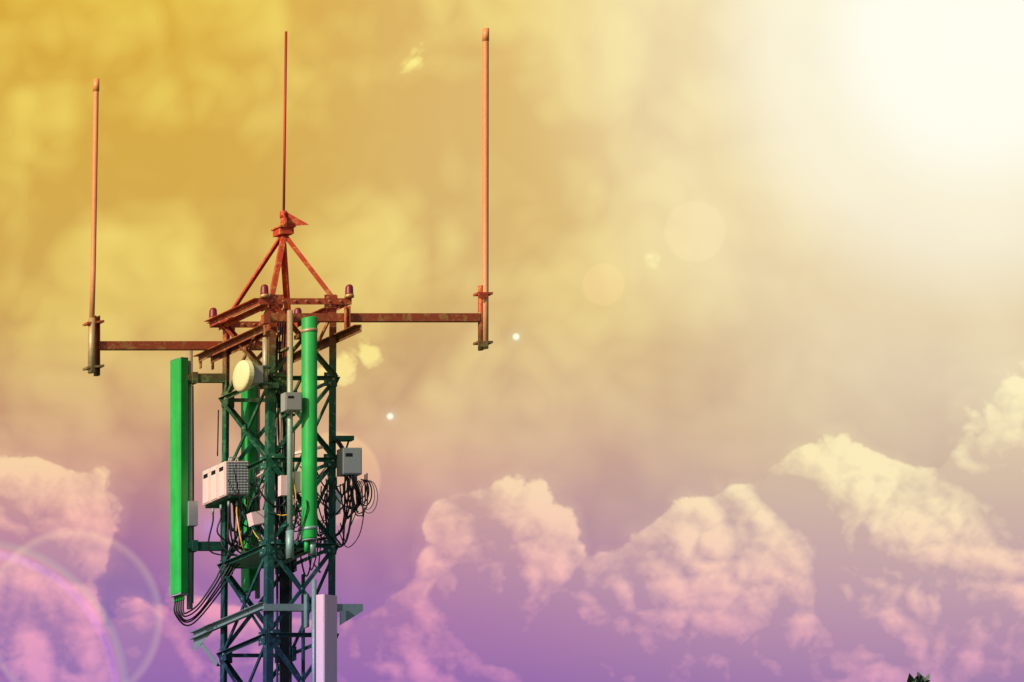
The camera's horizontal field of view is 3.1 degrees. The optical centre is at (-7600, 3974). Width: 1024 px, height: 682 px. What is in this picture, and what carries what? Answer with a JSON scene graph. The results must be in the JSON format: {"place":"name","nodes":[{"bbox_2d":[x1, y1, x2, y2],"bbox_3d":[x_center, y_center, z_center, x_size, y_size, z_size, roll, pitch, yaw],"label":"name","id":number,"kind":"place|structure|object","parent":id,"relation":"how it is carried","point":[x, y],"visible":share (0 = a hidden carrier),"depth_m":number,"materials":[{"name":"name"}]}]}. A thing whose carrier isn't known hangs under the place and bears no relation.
{"place":"outdoors","nodes":[
{"label":"outdoors","id":0,"kind":"place"},
{"bbox_2d":[256,445,377,513],"bbox_3d":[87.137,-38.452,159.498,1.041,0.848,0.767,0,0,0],"label":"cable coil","id":1,"kind":"object","parent":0,"point":[299,452],"visible":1,"depth_m":159.15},
{"bbox_2d":[0,0,1023,681],"label":"sky","id":2,"kind":"structure","parent":0,"point":[745,402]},
{"label":"ground","id":3,"kind":"structure","parent":0,"visible":0},
{"bbox_2d":[216,295,339,681],"bbox_3d":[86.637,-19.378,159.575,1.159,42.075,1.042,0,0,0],"label":"lattice tower frame","id":4,"kind":"object","parent":3,"relation":"on","point":[266,619],"visible":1,"depth_m":159.12,"materials":[{"name":"green metal"}]},
{"bbox_2d":[203,461,247,504],"bbox_3d":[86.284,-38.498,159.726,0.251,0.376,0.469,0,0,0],"label":"remote radio unit","id":5,"kind":"object","parent":4,"relation":"attached to","point":[214,487],"visible":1,"depth_m":159.69,"materials":[{"name":"white metal"}]},
{"bbox_2d":[227,462,248,494],"bbox_3d":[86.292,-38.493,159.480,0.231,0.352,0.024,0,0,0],"label":"ventilation grille","id":6,"kind":"object","parent":5,"relation":"attached to","point":[242,472],"visible":1,"depth_m":159.47,"materials":[{"name":"grey metal"}]},
{"bbox_2d":[170,316,316,601],"bbox_3d":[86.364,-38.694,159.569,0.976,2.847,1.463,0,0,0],"label":"panel antennas","id":7,"kind":"object","parent":4,"relation":"attached to","point":[178,476],"visible":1,"depth_m":159.97,"materials":[{"name":"green plastic"}]},
{"bbox_2d":[170,357,316,597],"bbox_3d":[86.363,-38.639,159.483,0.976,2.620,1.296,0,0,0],"label":"antenna caps","id":8,"kind":"object","parent":7,"relation":"attached to","point":[185,594],"visible":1,"depth_m":159.97,"materials":[{"name":"plastic"}]},
{"bbox_2d":[251,365,262,386],"bbox_3d":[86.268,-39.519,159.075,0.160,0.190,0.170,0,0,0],"label":"dish antenna housing","id":9,"kind":"object","parent":4,"relation":"attached to","point":[258,375],"visible":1,"depth_m":158.99,"materials":[{"name":"grey metal"}]},
{"bbox_2d":[233,360,253,391],"bbox_3d":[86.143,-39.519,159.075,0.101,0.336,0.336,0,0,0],"label":"microwave dish","id":10,"kind":"object","parent":9,"relation":"attached to","point":[243,375],"visible":1,"depth_m":159.01,"materials":[{"name":"white plastic"}]},
{"bbox_2d":[236,481,295,551],"bbox_3d":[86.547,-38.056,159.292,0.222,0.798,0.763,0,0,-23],"label":"yellow cables","id":11,"kind":"object","parent":4,"relation":"attached to","point":[253,531],"visible":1,"depth_m":159.52,"materials":[{"name":"yellow rubber"}]},
{"bbox_2d":[187,310,355,681],"bbox_3d":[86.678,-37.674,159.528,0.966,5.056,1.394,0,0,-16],"label":"mounting poles","id":12,"kind":"object","parent":4,"relation":"attached to","point":[290,543],"visible":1,"depth_m":158.96,"materials":[{"name":"metal"}]},
{"bbox_2d":[188,392,361,526],"bbox_3d":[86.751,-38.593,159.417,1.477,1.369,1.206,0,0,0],"label":"equipment boxes","id":13,"kind":"object","parent":12,"relation":"on","point":[347,466],"depth_m":158.95,"materials":[{"name":"grey metal"}]},
{"bbox_2d":[316,594,336,681],"bbox_3d":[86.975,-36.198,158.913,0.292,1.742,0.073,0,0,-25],"label":"panel antenna","id":14,"kind":"object","parent":12,"relation":"attached to","point":[326,637],"visible":1,"depth_m":158.87,"materials":[{"name":"white plastic"}]},
{"bbox_2d":[173,308,371,681],"bbox_3d":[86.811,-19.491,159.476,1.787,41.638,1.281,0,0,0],"label":"black cables","id":15,"kind":"object","parent":4,"relation":"attached to","point":[284,599],"visible":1,"depth_m":159.43,"materials":[{"name":"black rubber"}]},
{"bbox_2d":[190,548,362,665],"bbox_3d":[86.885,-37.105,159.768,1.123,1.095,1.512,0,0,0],"label":"support brackets","id":16,"kind":"object","parent":4,"relation":"attached to","point":[346,611],"visible":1,"depth_m":159.42,"materials":[{"name":"grey metal"}]},
{"bbox_2d":[204,211,351,329],"bbox_3d":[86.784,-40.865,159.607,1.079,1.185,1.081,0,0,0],"label":"top support frame","id":17,"kind":"object","parent":4,"relation":"on","point":[283,231],"visible":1,"depth_m":159.50,"materials":[{"name":"red metal"}]},
{"bbox_2d":[209,294,353,318],"bbox_3d":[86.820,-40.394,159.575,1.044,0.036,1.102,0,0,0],"label":"warning light bases","id":18,"kind":"object","parent":17,"relation":"on","point":[345,296],"visible":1,"depth_m":159.04,"materials":[{"name":"brown metal"}]},
{"bbox_2d":[203,396,352,478],"bbox_3d":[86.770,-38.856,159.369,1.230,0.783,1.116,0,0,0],"label":"vent openings","id":19,"kind":"object","parent":4,"relation":"attached to","point":[213,472],"visible":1,"depth_m":159.58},
{"bbox_2d":[215,296,341,681],"bbox_3d":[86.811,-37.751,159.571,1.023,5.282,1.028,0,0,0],"label":"mast bolts","id":20,"kind":"object","parent":4,"relation":"attached to","point":[332,546],"visible":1,"depth_m":159.07,"materials":[{"name":"brown metal"}]},
{"bbox_2d":[209,284,352,317],"bbox_3d":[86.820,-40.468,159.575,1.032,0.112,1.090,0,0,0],"label":"warning lights","id":21,"kind":"object","parent":4,"relation":"on","point":[264,289],"visible":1,"depth_m":159.06},
{"bbox_2d":[282,31,286,210],"bbox_3d":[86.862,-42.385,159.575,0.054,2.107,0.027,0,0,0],"label":"lightning rod","id":22,"kind":"object","parent":4,"relation":"attached to","point":[284,129],"visible":1,"depth_m":159.56,"materials":[{"name":"brown metal"}]},
{"bbox_2d":[82,285,492,627],"bbox_3d":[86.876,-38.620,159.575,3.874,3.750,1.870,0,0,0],"label":"support arms","id":23,"kind":"object","parent":4,"relation":"attached to","point":[213,350],"visible":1,"depth_m":159.35},
{"bbox_2d":[88,317,95,373],"bbox_3d":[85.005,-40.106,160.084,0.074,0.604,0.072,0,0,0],"label":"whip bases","id":24,"kind":"object","parent":23,"relation":"attached to","point":[91,346],"visible":1,"depth_m":160.05,"materials":[{"name":"brown metal"}]},
{"bbox_2d":[89,28,488,348],"bbox_3d":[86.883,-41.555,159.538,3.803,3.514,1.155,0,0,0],"label":"whip antennas","id":25,"kind":"object","parent":4,"relation":"attached to","point":[485,159],"visible":1,"depth_m":158.98,"materials":[{"name":"brown metal"}]},
{"bbox_2d":[276,561,304,681],"bbox_3d":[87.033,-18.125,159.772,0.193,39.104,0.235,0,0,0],"label":"cable ladder","id":26,"kind":"object","parent":4,"relation":"attached to","point":[290,628],"visible":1,"depth_m":159.86,"materials":[{"name":"metal"}]},
{"bbox_2d":[907,671,929,681],"bbox_3d":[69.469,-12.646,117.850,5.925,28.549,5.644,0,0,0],"label":"tree","id":27,"kind":"object","parent":3,"relation":"on","point":[919,677],"visible":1,"depth_m":117.98,"materials":[{"name":"green plant"}]}
]}

